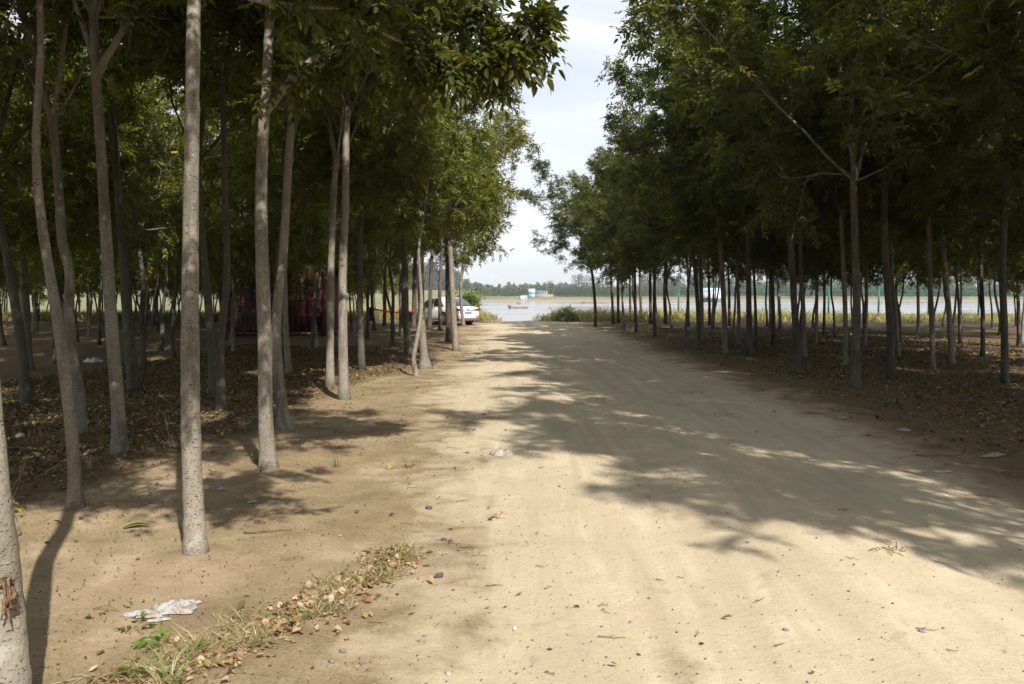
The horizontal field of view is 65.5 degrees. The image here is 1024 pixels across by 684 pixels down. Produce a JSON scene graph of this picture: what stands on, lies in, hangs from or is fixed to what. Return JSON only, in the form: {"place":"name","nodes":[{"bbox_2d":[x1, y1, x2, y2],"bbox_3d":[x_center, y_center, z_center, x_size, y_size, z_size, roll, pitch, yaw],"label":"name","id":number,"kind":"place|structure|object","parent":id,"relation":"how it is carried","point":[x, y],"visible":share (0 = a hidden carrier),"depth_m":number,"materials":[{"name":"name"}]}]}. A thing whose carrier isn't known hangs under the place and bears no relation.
{"place":"outdoors","nodes":[
{"label":"outdoors","id":0,"kind":"place"},
{"bbox_2d":[2,307,502,320],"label":"bank grass","id":1,"kind":"structure","parent":0,"point":[81,316],"depth_m":47.94,"materials":[{"name":"green plant"}]},
{"bbox_2d":[2,0,1019,290],"label":"sky","id":2,"kind":"structure","parent":0,"point":[565,119],"materials":[{"name":"white"}]},
{"bbox_2d":[0,290,1023,683],"bbox_3d":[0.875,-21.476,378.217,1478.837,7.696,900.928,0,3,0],"label":"ground","id":3,"kind":"structure","parent":0,"point":[238,578],"depth_m":6.88,"materials":[{"name":"soil"}]},
{"bbox_2d":[0,380,32,683],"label":"tree","id":4,"kind":"object","parent":3,"relation":"on","point":[15,665],"visible":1,"depth_m":2.90,"materials":[{"name":"grey plant"}]},
{"bbox_2d":[0,40,45,305],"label":"tree","id":5,"kind":"object","parent":3,"relation":"on","point":[4,144],"visible":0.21,"depth_m":15.50,"materials":[{"name":"green plant"}]},
{"bbox_2d":[7,260,86,332],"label":"tree","id":6,"kind":"object","parent":3,"relation":"on","point":[34,310],"visible":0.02,"depth_m":32.57,"materials":[{"name":"green plant"}]},
{"bbox_2d":[31,0,85,509],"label":"tree","id":7,"kind":"object","parent":3,"relation":"on","point":[75,499],"visible":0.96,"depth_m":5.75,"materials":[{"name":"brown plant"}]},
{"bbox_2d":[0,8,120,369],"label":"tree","id":8,"kind":"object","parent":3,"relation":"on","point":[26,313],"visible":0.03,"depth_m":17.14,"materials":[{"name":"green plant"}]},
{"bbox_2d":[0,125,147,320],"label":"tree","id":9,"kind":"object","parent":3,"relation":"on","point":[91,253],"visible":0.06,"depth_m":22.20,"materials":[{"name":"green plant"}]},
{"bbox_2d":[0,6,157,405],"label":"tree","id":10,"kind":"object","parent":3,"relation":"on","point":[25,386],"visible":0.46,"depth_m":11.69,"materials":[{"name":"green plant"}]},
{"bbox_2d":[0,83,157,360],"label":"tree","id":11,"kind":"object","parent":3,"relation":"on","point":[56,264],"visible":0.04,"depth_m":18.67,"materials":[{"name":"green plant"}]},
{"bbox_2d":[0,13,169,377],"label":"tree","id":12,"kind":"object","parent":3,"relation":"on","point":[19,213],"visible":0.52,"depth_m":14.13,"materials":[{"name":"green plant"}]},
{"bbox_2d":[0,0,179,433],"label":"tree","id":13,"kind":"object","parent":3,"relation":"on","point":[67,28],"visible":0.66,"depth_m":8.95,"materials":[{"name":"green plant"}]},
{"bbox_2d":[27,72,165,344],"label":"tree","id":14,"kind":"object","parent":3,"relation":"on","point":[79,282],"visible":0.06,"depth_m":25.38,"materials":[{"name":"green plant"}]},
{"bbox_2d":[78,208,169,308],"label":"tree","id":15,"kind":"object","parent":3,"relation":"on","point":[132,274],"visible":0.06,"depth_m":32.87,"materials":[{"name":"green plant"}]},
{"bbox_2d":[31,14,241,369],"bbox_3d":[-7.875,-3.208,16.581,3.952,7.784,4.133,-3,5,-40],"label":"tree","id":16,"kind":"object","parent":3,"relation":"on","point":[168,187],"visible":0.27,"depth_m":16.73,"materials":[{"name":"green plant"}]},
{"bbox_2d":[0,0,279,454],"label":"tree","id":17,"kind":"object","parent":3,"relation":"on","point":[119,443],"visible":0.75,"depth_m":7.81,"materials":[{"name":"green plant"}]},
{"bbox_2d":[56,6,249,390],"bbox_3d":[-5.666,-4.552,13.119,6.226,10.865,3.847,-2,4,-25],"label":"tree","id":18,"kind":"object","parent":3,"relation":"on","point":[133,382],"visible":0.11,"depth_m":13.10,"materials":[{"name":"brown plant"}]},
{"bbox_2d":[130,624,179,650],"bbox_3d":[-1.660,1.376,3.683,0.187,0.065,0.213,-2,4,-36],"label":"leafy sprig","id":19,"kind":"object","parent":3,"relation":"on","point":[142,641],"visible":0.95,"depth_m":3.68,"materials":[{"name":"green plant"}]},
{"bbox_2d":[113,139,220,339],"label":"tree","id":20,"kind":"object","parent":3,"relation":"on","point":[151,257],"visible":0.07,"depth_m":27.15,"materials":[{"name":"green plant"}]},
{"bbox_2d":[84,49,253,357],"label":"tree","id":21,"kind":"object","parent":3,"relation":"on","point":[146,242],"visible":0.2,"depth_m":18.91,"materials":[{"name":"green plant"}]},
{"bbox_2d":[150,598,196,614],"bbox_3d":[-1.758,1.358,4.127,0.241,0.057,0.147,0,3,0],"label":"plastic bag","id":22,"kind":"object","parent":3,"relation":"on","point":[180,606],"visible":0.98,"depth_m":4.10,"materials":[{"name":"white plastic"}]},
{"bbox_2d":[111,112,246,350],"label":"tree","id":23,"kind":"object","parent":3,"relation":"on","point":[161,340],"visible":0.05,"depth_m":22.94,"materials":[{"name":"green plant"}]},
{"bbox_2d":[72,600,322,683],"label":"grass tuft","id":24,"kind":"object","parent":3,"relation":"on","point":[162,669],"visible":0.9,"depth_m":3.35,"materials":[{"name":"green plant"}]},
{"bbox_2d":[86,0,330,396],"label":"tree","id":25,"kind":"object","parent":3,"relation":"on","point":[209,99],"visible":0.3,"depth_m":12.11,"materials":[{"name":"green plant"}]},
{"bbox_2d":[143,86,294,350],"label":"tree","id":26,"kind":"object","parent":3,"relation":"on","point":[246,262],"visible":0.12,"depth_m":21.85,"materials":[{"name":"green plant"}]},
{"bbox_2d":[146,103,309,344],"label":"tree","id":27,"kind":"object","parent":3,"relation":"on","point":[235,299],"visible":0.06,"depth_m":23.78,"materials":[{"name":"green plant"}]},
{"bbox_2d":[31,0,426,469],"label":"tree","id":28,"kind":"object","parent":3,"relation":"on","point":[314,68],"visible":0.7,"depth_m":7.08,"materials":[{"name":"green plant"}]},
{"bbox_2d":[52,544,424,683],"bbox_3d":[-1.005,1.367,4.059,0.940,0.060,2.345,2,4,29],"label":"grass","id":29,"kind":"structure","parent":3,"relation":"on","point":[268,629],"depth_m":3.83,"materials":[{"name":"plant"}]},
{"bbox_2d":[30,258,460,290],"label":"poplars","id":30,"kind":"object","parent":3,"relation":"on","point":[436,277],"visible":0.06,"depth_m":453.69,"materials":[{"name":"green plant"}]},
{"bbox_2d":[203,0,310,410],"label":"tree","id":31,"kind":"object","parent":3,"relation":"on","point":[221,402],"visible":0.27,"depth_m":10.56,"materials":[{"name":"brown plant"}]},
{"bbox_2d":[91,533,433,683],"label":"verge grass","id":32,"kind":"structure","parent":3,"relation":"on","point":[334,607],"depth_m":3.95,"materials":[{"name":"green plant"}]},
{"bbox_2d":[203,103,349,311],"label":"tree","id":33,"kind":"object","parent":3,"relation":"on","point":[305,231],"visible":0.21,"depth_m":19.01,"materials":[{"name":"green plant"}]},
{"bbox_2d":[220,267,337,335],"bbox_3d":[-9.002,-1.623,31.541,4.160,2.630,2.438,0,3,6],"label":"container","id":34,"kind":"object","parent":3,"relation":"on","point":[300,319],"visible":0.31,"depth_m":30.37,"materials":[{"name":"red metal"}]},
{"bbox_2d":[289,271,305,331],"bbox_3d":[-8.158,-1.552,30.282,0.620,2.320,0.108,0,3,6],"label":"door","id":35,"kind":"structure","parent":34,"relation":"in","point":[297,316],"depth_m":30.30,"materials":[{"name":"red metal"}]},
{"bbox_2d":[306,270,322,331],"bbox_3d":[-7.512,-1.548,30.215,0.620,2.320,0.108,0,3,6],"label":"door","id":36,"kind":"structure","parent":34,"relation":"in","point":[309,302],"depth_m":30.23,"materials":[{"name":"red metal"}]},
{"bbox_2d":[240,207,326,340],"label":"tree","id":37,"kind":"object","parent":3,"relation":"on","point":[298,282],"visible":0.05,"depth_m":28.20,"materials":[{"name":"green plant"}]},
{"bbox_2d":[174,52,399,373],"bbox_3d":[-4.386,-4.039,15.664,4.284,9.571,4.049,-3,4,-38],"label":"tree","id":38,"kind":"object","parent":3,"relation":"on","point":[246,162],"visible":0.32,"depth_m":15.84,"materials":[{"name":"green plant"}]},
{"bbox_2d":[204,0,388,430],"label":"tree","id":39,"kind":"object","parent":3,"relation":"on","point":[251,38],"visible":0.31,"depth_m":9.19,"materials":[{"name":"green plant"}]},
{"bbox_2d":[247,123,356,345],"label":"tree","id":40,"kind":"object","parent":3,"relation":"on","point":[336,274],"visible":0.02,"depth_m":24.65,"materials":[{"name":"green plant"}]},
{"bbox_2d":[230,49,397,351],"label":"tree","id":41,"kind":"object","parent":3,"relation":"on","point":[301,258],"visible":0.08,"depth_m":22.21,"materials":[{"name":"green plant"}]},
{"bbox_2d":[251,21,427,385],"bbox_3d":[-3.010,-4.317,14.127,3.712,10.196,4.536,0,3,0],"label":"tree","id":42,"kind":"object","parent":3,"relation":"on","point":[372,96],"visible":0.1,"depth_m":13.56,"materials":[{"name":"green plant"}]},
{"bbox_2d":[324,206,413,338],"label":"tree","id":43,"kind":"object","parent":3,"relation":"on","point":[374,252],"visible":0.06,"depth_m":28.14,"materials":[{"name":"green plant"}]},
{"bbox_2d":[270,75,477,370],"bbox_3d":[-3.140,-4.332,16.307,4.537,10.036,4.302,1,4,19],"label":"tree","id":44,"kind":"object","parent":3,"relation":"on","point":[321,139],"visible":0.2,"depth_m":16.00,"materials":[{"name":"green plant"}]},
{"bbox_2d":[180,0,572,555],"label":"tree","id":45,"kind":"object","parent":3,"relation":"on","point":[499,49],"visible":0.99,"depth_m":5.63,"materials":[{"name":"green plant"}]},
{"bbox_2d":[347,230,416,333],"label":"tree","id":46,"kind":"object","parent":3,"relation":"on","point":[383,277],"visible":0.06,"depth_m":31.79,"materials":[{"name":"green plant"}]},
{"bbox_2d":[329,0,437,399],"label":"tree","id":47,"kind":"object","parent":3,"relation":"on","point":[343,393],"visible":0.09,"depth_m":12.01,"materials":[{"name":"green plant"}]},
{"bbox_2d":[317,144,453,345],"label":"tree","id":48,"kind":"object","parent":3,"relation":"on","point":[392,249],"visible":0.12,"depth_m":23.99,"materials":[{"name":"green plant"}]},
{"bbox_2d":[372,232,458,335],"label":"tree","id":49,"kind":"object","parent":3,"relation":"on","point":[400,333],"depth_m":30.74,"materials":[{"name":"brown plant"}]},
{"bbox_2d":[349,107,482,354],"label":"tree","id":50,"kind":"object","parent":3,"relation":"on","point":[408,349],"visible":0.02,"depth_m":20.86,"materials":[{"name":"green plant"}]},
{"bbox_2d":[315,0,525,368],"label":"tree","id":51,"kind":"object","parent":3,"relation":"on","point":[489,164],"visible":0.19,"depth_m":16.67,"materials":[{"name":"green plant"}]},
{"bbox_2d":[338,0,508,375],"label":"tree","id":52,"kind":"object","parent":3,"relation":"on","point":[408,190],"visible":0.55,"depth_m":15.24,"materials":[{"name":"green plant"}]},
{"bbox_2d":[392,238,454,328],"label":"tree","id":53,"kind":"object","parent":3,"relation":"on","point":[414,306],"depth_m":36.93,"materials":[{"name":"plant"}]},
{"bbox_2d":[409,297,479,324],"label":"car","id":54,"kind":"object","parent":3,"relation":"on","point":[471,313],"visible":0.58,"depth_m":41.32,"materials":[{"name":"white paint"}]},
{"bbox_2d":[426,120,473,329],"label":"tree","id":55,"kind":"object","parent":3,"relation":"on","point":[429,322],"visible":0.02,"depth_m":35.60,"materials":[{"name":"green plant"}]},
{"bbox_2d":[438,138,479,330],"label":"tree","id":56,"kind":"object","parent":3,"relation":"on","point":[455,254],"visible":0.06,"depth_m":34.95,"materials":[{"name":"green plant"}]},
{"bbox_2d":[374,33,544,350],"bbox_3d":[-1.746,-4.532,23.075,4.000,9.740,5.386,2,4,25],"label":"tree","id":57,"kind":"object","parent":3,"relation":"on","point":[517,140],"visible":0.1,"depth_m":23.09,"materials":[{"name":"green plant"}]},
{"bbox_2d":[392,100,529,341],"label":"tree","id":58,"kind":"object","parent":3,"relation":"on","point":[448,334],"visible":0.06,"depth_m":26.64,"materials":[{"name":"green plant"}]},
{"bbox_2d":[428,162,512,325],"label":"tree","id":59,"kind":"object","parent":3,"relation":"on","point":[461,301],"visible":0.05,"depth_m":39.83,"materials":[{"name":"green plant"}]},
{"bbox_2d":[1,326,1023,683],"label":"fallen leaves","id":60,"kind":"object","parent":3,"relation":"on","point":[239,380],"visible":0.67,"depth_m":11.55,"materials":[{"name":"brown plant"}]},
{"bbox_2d":[514,150,621,326],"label":"tree","id":61,"kind":"object","parent":3,"relation":"on","point":[572,225],"visible":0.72,"depth_m":38.88,"materials":[{"name":"green plant"}]},
{"bbox_2d":[554,154,622,323],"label":"tree","id":62,"kind":"object","parent":3,"relation":"on","point":[574,177],"visible":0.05,"depth_m":42.37,"materials":[{"name":"green plant"}]},
{"bbox_2d":[568,146,644,322],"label":"tree","id":63,"kind":"object","parent":3,"relation":"on","point":[590,163],"visible":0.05,"depth_m":43.25,"materials":[{"name":"green plant"}]},
{"bbox_2d":[573,135,649,327],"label":"tree","id":64,"kind":"object","parent":3,"relation":"on","point":[602,214],"visible":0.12,"depth_m":37.58,"materials":[{"name":"green plant"}]},
{"bbox_2d":[569,126,675,331],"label":"tree","id":65,"kind":"object","parent":3,"relation":"on","point":[586,207],"visible":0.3,"depth_m":33.59,"materials":[{"name":"green plant"}]},
{"bbox_2d":[586,98,696,336],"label":"tree","id":66,"kind":"object","parent":3,"relation":"on","point":[607,195],"visible":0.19,"depth_m":29.32,"materials":[{"name":"green plant"}]},
{"bbox_2d":[584,134,757,341],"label":"tree","id":67,"kind":"object","parent":3,"relation":"on","point":[604,172],"visible":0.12,"depth_m":25.97,"materials":[{"name":"green plant"}]},
{"bbox_2d":[611,99,736,341],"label":"tree","id":68,"kind":"object","parent":3,"relation":"on","point":[701,297],"visible":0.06,"depth_m":26.72,"materials":[{"name":"green plant"}]},
{"bbox_2d":[586,3,764,349],"bbox_3d":[4.721,-4.660,22.416,5.139,9.994,5.708,0,3,0],"label":"tree","id":69,"kind":"object","parent":3,"relation":"on","point":[628,252],"visible":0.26,"depth_m":22.36,"materials":[{"name":"green plant"}]},
{"bbox_2d":[594,0,808,353],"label":"tree","id":70,"kind":"object","parent":3,"relation":"on","point":[665,165],"visible":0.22,"depth_m":20.42,"materials":[{"name":"green plant"}]},
{"bbox_2d":[672,253,739,332],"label":"tree","id":71,"kind":"object","parent":3,"relation":"on","point":[705,274],"visible":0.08,"depth_m":33.10,"materials":[{"name":"green plant"}]},
{"bbox_2d":[623,0,821,355],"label":"tree","id":72,"kind":"object","parent":3,"relation":"on","point":[722,178],"visible":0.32,"depth_m":19.86,"materials":[{"name":"green plant"}]},
{"bbox_2d":[666,77,780,344],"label":"tree","id":73,"kind":"object","parent":3,"relation":"on","point":[737,341],"visible":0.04,"depth_m":24.70,"materials":[{"name":"green plant"}]},
{"bbox_2d":[462,275,1021,296],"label":"thicket","id":74,"kind":"object","parent":3,"relation":"on","point":[505,290],"visible":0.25,"depth_m":452.84,"materials":[{"name":"green plant"}]},
{"bbox_2d":[703,227,788,338],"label":"tree","id":75,"kind":"object","parent":3,"relation":"on","point":[713,271],"visible":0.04,"depth_m":27.66,"materials":[{"name":"green plant"}]},
{"bbox_2d":[686,147,812,346],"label":"tree","id":76,"kind":"object","parent":3,"relation":"on","point":[743,243],"visible":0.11,"depth_m":24.07,"materials":[{"name":"green plant"}]},
{"bbox_2d":[698,191,831,345],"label":"tree","id":77,"kind":"object","parent":3,"relation":"on","point":[773,331],"visible":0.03,"depth_m":24.71,"materials":[{"name":"green plant"}]},
{"bbox_2d":[532,303,1021,322],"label":"river grass","id":78,"kind":"structure","parent":3,"relation":"on","point":[602,316],"depth_m":47.05,"materials":[{"name":"green plant"}]},
{"bbox_2d":[614,0,941,373],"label":"tree","id":79,"kind":"object","parent":3,"relation":"on","point":[691,60],"visible":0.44,"depth_m":15.04,"materials":[{"name":"green plant"}]},
{"bbox_2d":[551,286,1023,296],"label":"orchard","id":80,"kind":"object","parent":3,"relation":"on","point":[585,291],"visible":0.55,"depth_m":434.96,"materials":[{"name":"green plant"}]},
{"bbox_2d":[716,0,880,357],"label":"tree","id":81,"kind":"object","parent":3,"relation":"on","point":[835,239],"visible":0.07,"depth_m":20.25,"materials":[{"name":"green plant"}]},
{"bbox_2d":[739,170,873,349],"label":"tree","id":82,"kind":"object","parent":3,"relation":"on","point":[824,263],"visible":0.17,"depth_m":22.05,"materials":[{"name":"green plant"}]},
{"bbox_2d":[758,148,868,343],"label":"tree","id":83,"kind":"object","parent":3,"relation":"on","point":[815,340],"visible":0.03,"depth_m":26.05,"materials":[{"name":"green plant"}]},
{"bbox_2d":[609,0,1022,387],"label":"tree","id":84,"kind":"object","parent":3,"relation":"on","point":[917,156],"visible":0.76,"depth_m":13.00,"materials":[{"name":"green plant"}]},
{"bbox_2d":[777,237,882,338],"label":"tree","id":85,"kind":"object","parent":3,"relation":"on","point":[872,280],"visible":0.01,"depth_m":28.48,"materials":[{"name":"green plant"}]},
{"bbox_2d":[678,283,1023,317],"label":"fence","id":86,"kind":"object","parent":3,"relation":"on","point":[927,309],"visible":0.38,"depth_m":50.91,"materials":[{"name":"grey metal"}]},
{"bbox_2d":[744,0,972,364],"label":"tree","id":87,"kind":"object","parent":3,"relation":"on","point":[835,204],"visible":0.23,"depth_m":17.66,"materials":[{"name":"green plant"}]},
{"bbox_2d":[811,151,925,345],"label":"tree","id":88,"kind":"object","parent":3,"relation":"on","point":[864,340],"depth_m":24.48,"materials":[{"name":"green plant"}]},
{"bbox_2d":[726,0,1011,378],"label":"tree","id":89,"kind":"object","parent":3,"relation":"on","point":[890,355],"visible":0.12,"depth_m":14.62,"materials":[{"name":"green plant"}]},
{"bbox_2d":[847,224,942,334],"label":"tree","id":90,"kind":"object","parent":3,"relation":"on","point":[875,267],"visible":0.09,"depth_m":27.50,"materials":[{"name":"green plant"}]},
{"bbox_2d":[862,240,933,335],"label":"tree","id":91,"kind":"object","parent":3,"relation":"on","point":[918,311],"visible":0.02,"depth_m":29.92,"materials":[{"name":"green plant"}]},
{"bbox_2d":[802,6,998,356],"bbox_3d":[10.059,-4.589,20.451,4.693,10.082,4.966,-2,4,-35],"label":"tree","id":92,"kind":"object","parent":3,"relation":"on","point":[872,238],"visible":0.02,"depth_m":20.54,"materials":[{"name":"green plant"}]},
{"bbox_2d":[866,148,953,342],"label":"tree","id":93,"kind":"object","parent":3,"relation":"on","point":[903,268],"visible":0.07,"depth_m":26.03,"materials":[{"name":"green plant"}]},
{"bbox_2d":[801,0,1023,137],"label":"tree","id":94,"kind":"object","parent":3,"relation":"on","point":[933,98],"visible":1,"depth_m":9.23,"materials":[{"name":"green plant"}]},
{"bbox_2d":[805,0,1023,370],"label":"tree","id":95,"kind":"object","parent":3,"relation":"on","point":[984,196],"visible":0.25,"depth_m":15.59,"materials":[{"name":"green plant"}]},
{"bbox_2d":[850,133,1012,350],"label":"tree","id":96,"kind":"object","parent":3,"relation":"on","point":[955,251],"visible":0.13,"depth_m":22.20,"materials":[{"name":"green plant"}]},
{"bbox_2d":[845,11,1023,363],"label":"tree","id":97,"kind":"object","parent":3,"relation":"on","point":[950,338],"visible":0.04,"depth_m":17.68,"materials":[{"name":"green plant"}]},
{"bbox_2d":[896,214,996,343],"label":"tree","id":98,"kind":"object","parent":3,"relation":"on","point":[959,313],"visible":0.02,"depth_m":25.71,"materials":[{"name":"green plant"}]},
{"bbox_2d":[893,0,1023,382],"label":"tree","id":99,"kind":"object","parent":3,"relation":"on","point":[1004,370],"visible":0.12,"depth_m":14.43,"materials":[{"name":"plant"}]},
{"bbox_2d":[900,27,1023,356],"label":"tree","id":100,"kind":"object","parent":3,"relation":"on","point":[982,314],"visible":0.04,"depth_m":20.48,"materials":[{"name":"green plant"}]},
{"bbox_2d":[911,243,1021,328],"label":"tree","id":101,"kind":"object","parent":3,"relation":"on","point":[955,305],"depth_m":30.69,"materials":[{"name":"green plant"}]},
{"bbox_2d":[931,31,1023,226],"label":"tree","id":102,"kind":"object","parent":3,"relation":"on","point":[1006,156],"visible":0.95,"depth_m":11.38,"materials":[{"name":"green plant"}]},
{"bbox_2d":[971,134,1023,345],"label":"tree","id":103,"kind":"object","parent":3,"relation":"on","point":[1018,342],"visible":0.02,"depth_m":24.43,"materials":[{"name":"green plant"}]},
{"bbox_2d":[974,154,1023,298],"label":"tree","id":104,"kind":"object","parent":3,"relation":"on","point":[1020,276],"visible":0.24,"depth_m":18.38,"materials":[{"name":"green plant"}]},
{"bbox_2d":[341,319,1023,683],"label":"dirt track","id":105,"kind":"structure","parent":0,"point":[890,488],"depth_m":5.23,"materials":[{"name":"soil"}]},
{"bbox_2d":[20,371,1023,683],"bbox_3d":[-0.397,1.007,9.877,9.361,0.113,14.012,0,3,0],"label":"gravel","id":106,"kind":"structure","parent":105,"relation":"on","point":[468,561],"depth_m":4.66,"materials":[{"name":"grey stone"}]},
{"bbox_2d":[476,301,1022,320],"bbox_3d":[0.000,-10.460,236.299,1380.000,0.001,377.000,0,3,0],"label":"river water","id":107,"kind":"structure","parent":0,"point":[499,309],"depth_m":240.82,"materials":[{"name":"grey liquid"}]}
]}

